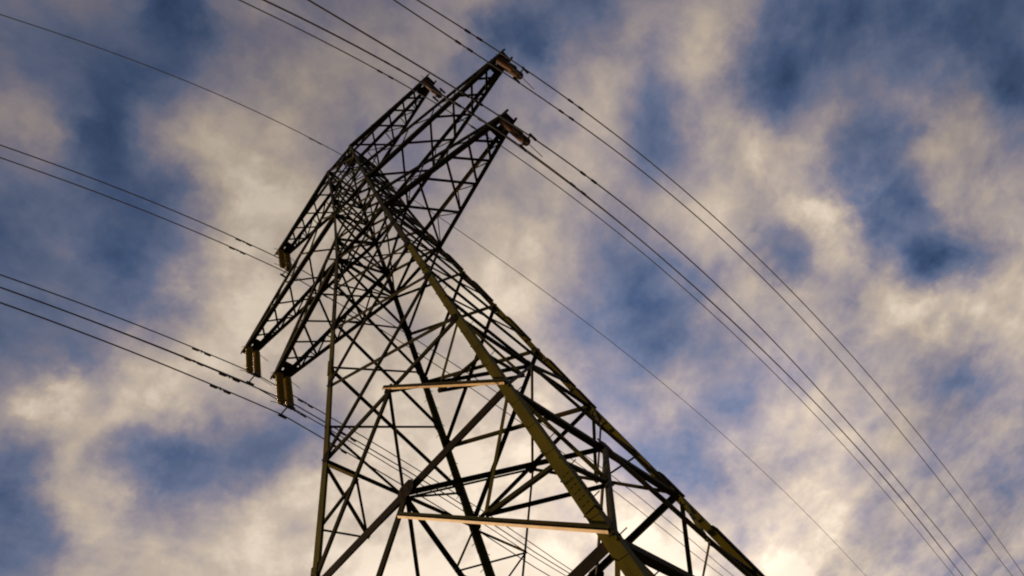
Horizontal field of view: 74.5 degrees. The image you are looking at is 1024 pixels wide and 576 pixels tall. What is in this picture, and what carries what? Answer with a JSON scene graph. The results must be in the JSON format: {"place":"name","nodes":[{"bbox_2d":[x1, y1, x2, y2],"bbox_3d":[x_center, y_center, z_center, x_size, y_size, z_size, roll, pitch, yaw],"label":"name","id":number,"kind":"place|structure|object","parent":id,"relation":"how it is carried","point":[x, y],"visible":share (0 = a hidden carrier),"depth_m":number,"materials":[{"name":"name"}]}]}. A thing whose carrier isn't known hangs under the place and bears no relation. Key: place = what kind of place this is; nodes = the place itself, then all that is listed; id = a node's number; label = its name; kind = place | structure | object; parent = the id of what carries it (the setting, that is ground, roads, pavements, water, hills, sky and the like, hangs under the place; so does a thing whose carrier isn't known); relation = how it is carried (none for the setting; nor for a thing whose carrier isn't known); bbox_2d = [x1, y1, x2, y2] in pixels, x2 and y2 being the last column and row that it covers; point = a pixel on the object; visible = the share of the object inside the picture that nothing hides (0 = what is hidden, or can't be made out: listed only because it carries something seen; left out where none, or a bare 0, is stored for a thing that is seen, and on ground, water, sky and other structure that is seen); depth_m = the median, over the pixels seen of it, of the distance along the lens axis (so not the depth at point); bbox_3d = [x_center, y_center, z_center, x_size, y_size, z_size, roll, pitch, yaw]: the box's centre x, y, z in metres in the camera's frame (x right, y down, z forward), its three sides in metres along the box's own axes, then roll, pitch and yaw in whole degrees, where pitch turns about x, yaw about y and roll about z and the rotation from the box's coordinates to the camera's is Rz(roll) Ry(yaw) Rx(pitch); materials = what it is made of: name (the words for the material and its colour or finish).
{"place":"outdoors","nodes":[
{"label":"outdoors","id":0,"kind":"place"},
{"bbox_2d":[0,0,1023,575],"label":"sky","id":1,"kind":"structure","parent":0,"point":[869,154],"materials":[{"name":"blue"}]},
{"bbox_3d":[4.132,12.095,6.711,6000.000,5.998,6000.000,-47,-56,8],"label":"ground","id":2,"kind":"structure","parent":0,"visible":0},
{"bbox_2d":[241,48,764,575],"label":"transmission tower","id":3,"kind":"structure","parent":2,"relation":"on","point":[627,556],"depth_m":21.62,"materials":[{"name":"grey metal"}]},
{"bbox_2d":[241,346,271,385],"bbox_3d":[-13.253,3.958,34.797,0.720,2.845,1.858,-47,-56,8],"label":"insulator set","id":4,"kind":"object","parent":3,"relation":"hanging from","point":[252,358],"visible":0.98,"depth_m":34.60,"materials":[{"name":"ceramic"}]},
{"bbox_2d":[0,274,571,570],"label":"power line","id":5,"kind":"object","parent":4,"relation":"attached to","point":[209,355],"visible":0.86,"depth_m":32.06,"materials":[{"name":"metal"}]},
{"bbox_2d":[92,320,565,575],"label":"power line","id":6,"kind":"object","parent":4,"relation":"attached to","point":[304,415],"visible":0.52,"depth_m":36.87,"materials":[{"name":"metal"}]},
{"bbox_2d":[274,248,299,278],"bbox_3d":[-13.274,-1.494,39.724,0.720,2.845,1.858,-47,-56,8],"label":"insulator set","id":7,"kind":"object","parent":3,"relation":"hanging from","point":[285,257],"visible":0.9,"depth_m":39.41,"materials":[{"name":"ceramic"}]},
{"bbox_2d":[0,157,722,575],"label":"power line","id":8,"kind":"object","parent":7,"relation":"hanging from","point":[304,283],"visible":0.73,"depth_m":36.67,"materials":[{"name":"metal"}]},
{"bbox_2d":[0,145,732,575],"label":"power line","id":9,"kind":"object","parent":7,"relation":"hanging from","point":[304,271],"visible":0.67,"depth_m":36.42,"materials":[{"name":"metal"}]},
{"bbox_2d":[270,372,305,418],"bbox_3d":[-10.151,4.772,30.409,0.720,2.845,1.858,-47,-56,8],"label":"insulator set","id":10,"kind":"object","parent":3,"relation":"hanging from","point":[284,390],"visible":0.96,"depth_m":30.22,"materials":[{"name":"ceramic"}]},
{"bbox_2d":[0,302,549,575],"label":"power line","id":11,"kind":"object","parent":10,"relation":"hanging from","point":[229,393],"visible":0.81,"depth_m":27.04,"materials":[{"name":"metal"}]},
{"bbox_2d":[0,287,568,572],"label":"power line","id":12,"kind":"object","parent":10,"relation":"hanging from","point":[238,381],"visible":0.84,"depth_m":27.21,"materials":[{"name":"metal"}]},
{"bbox_2d":[0,14,864,574],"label":"earth wire","id":13,"kind":"object","parent":3,"relation":"attached to","point":[414,200],"visible":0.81,"depth_m":40.23,"materials":[{"name":"metal"}]},
{"bbox_2d":[422,76,451,106],"bbox_3d":[-4.348,-11.088,37.825,0.720,2.845,1.858,-47,-56,8],"label":"insulator set","id":14,"kind":"object","parent":3,"relation":"hanging from","point":[430,84],"visible":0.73,"depth_m":37.13,"materials":[{"name":"ceramic"}]},
{"bbox_2d":[239,0,953,575],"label":"power line","id":15,"kind":"object","parent":14,"relation":"hanging from","point":[599,218],"visible":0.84,"depth_m":41.31,"materials":[{"name":"metal"}]},
{"bbox_2d":[386,61,959,572],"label":"power line","id":16,"kind":"object","parent":14,"relation":"hanging from","point":[636,237],"visible":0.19,"depth_m":41.16,"materials":[{"name":"metal"}]},
{"bbox_2d":[496,54,533,88],"bbox_3d":[0.028,-10.316,31.973,0.720,2.845,1.858,-47,-56,8],"label":"insulator set","id":17,"kind":"object","parent":3,"relation":"hanging from","point":[509,67],"visible":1,"depth_m":31.39,"materials":[{"name":"ceramic"}]},
{"bbox_2d":[393,0,1011,574],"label":"power line","id":18,"kind":"object","parent":17,"relation":"hanging from","point":[685,206],"visible":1,"depth_m":35.58,"materials":[{"name":"metal"}]},
{"bbox_2d":[417,0,1023,574],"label":"power line","id":19,"kind":"object","parent":17,"relation":"hanging from","point":[707,210],"visible":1,"depth_m":35.84,"materials":[{"name":"metal"}]},
{"bbox_2d":[499,114,542,156],"bbox_3d":[0.257,-6.416,28.196,0.720,2.845,1.858,-47,-56,8],"label":"insulator set","id":20,"kind":"object","parent":3,"relation":"hanging from","point":[518,135],"visible":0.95,"depth_m":27.58,"materials":[{"name":"ceramic"}]},
{"bbox_2d":[262,0,962,575],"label":"power line","id":21,"kind":"object","parent":20,"relation":"hanging from","point":[596,204],"visible":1,"depth_m":28.27,"materials":[{"name":"metal"}]},
{"bbox_2d":[307,0,976,575],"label":"power line","id":22,"kind":"object","parent":20,"relation":"hanging from","point":[625,206],"visible":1,"depth_m":28.89,"materials":[{"name":"metal"}]}
]}

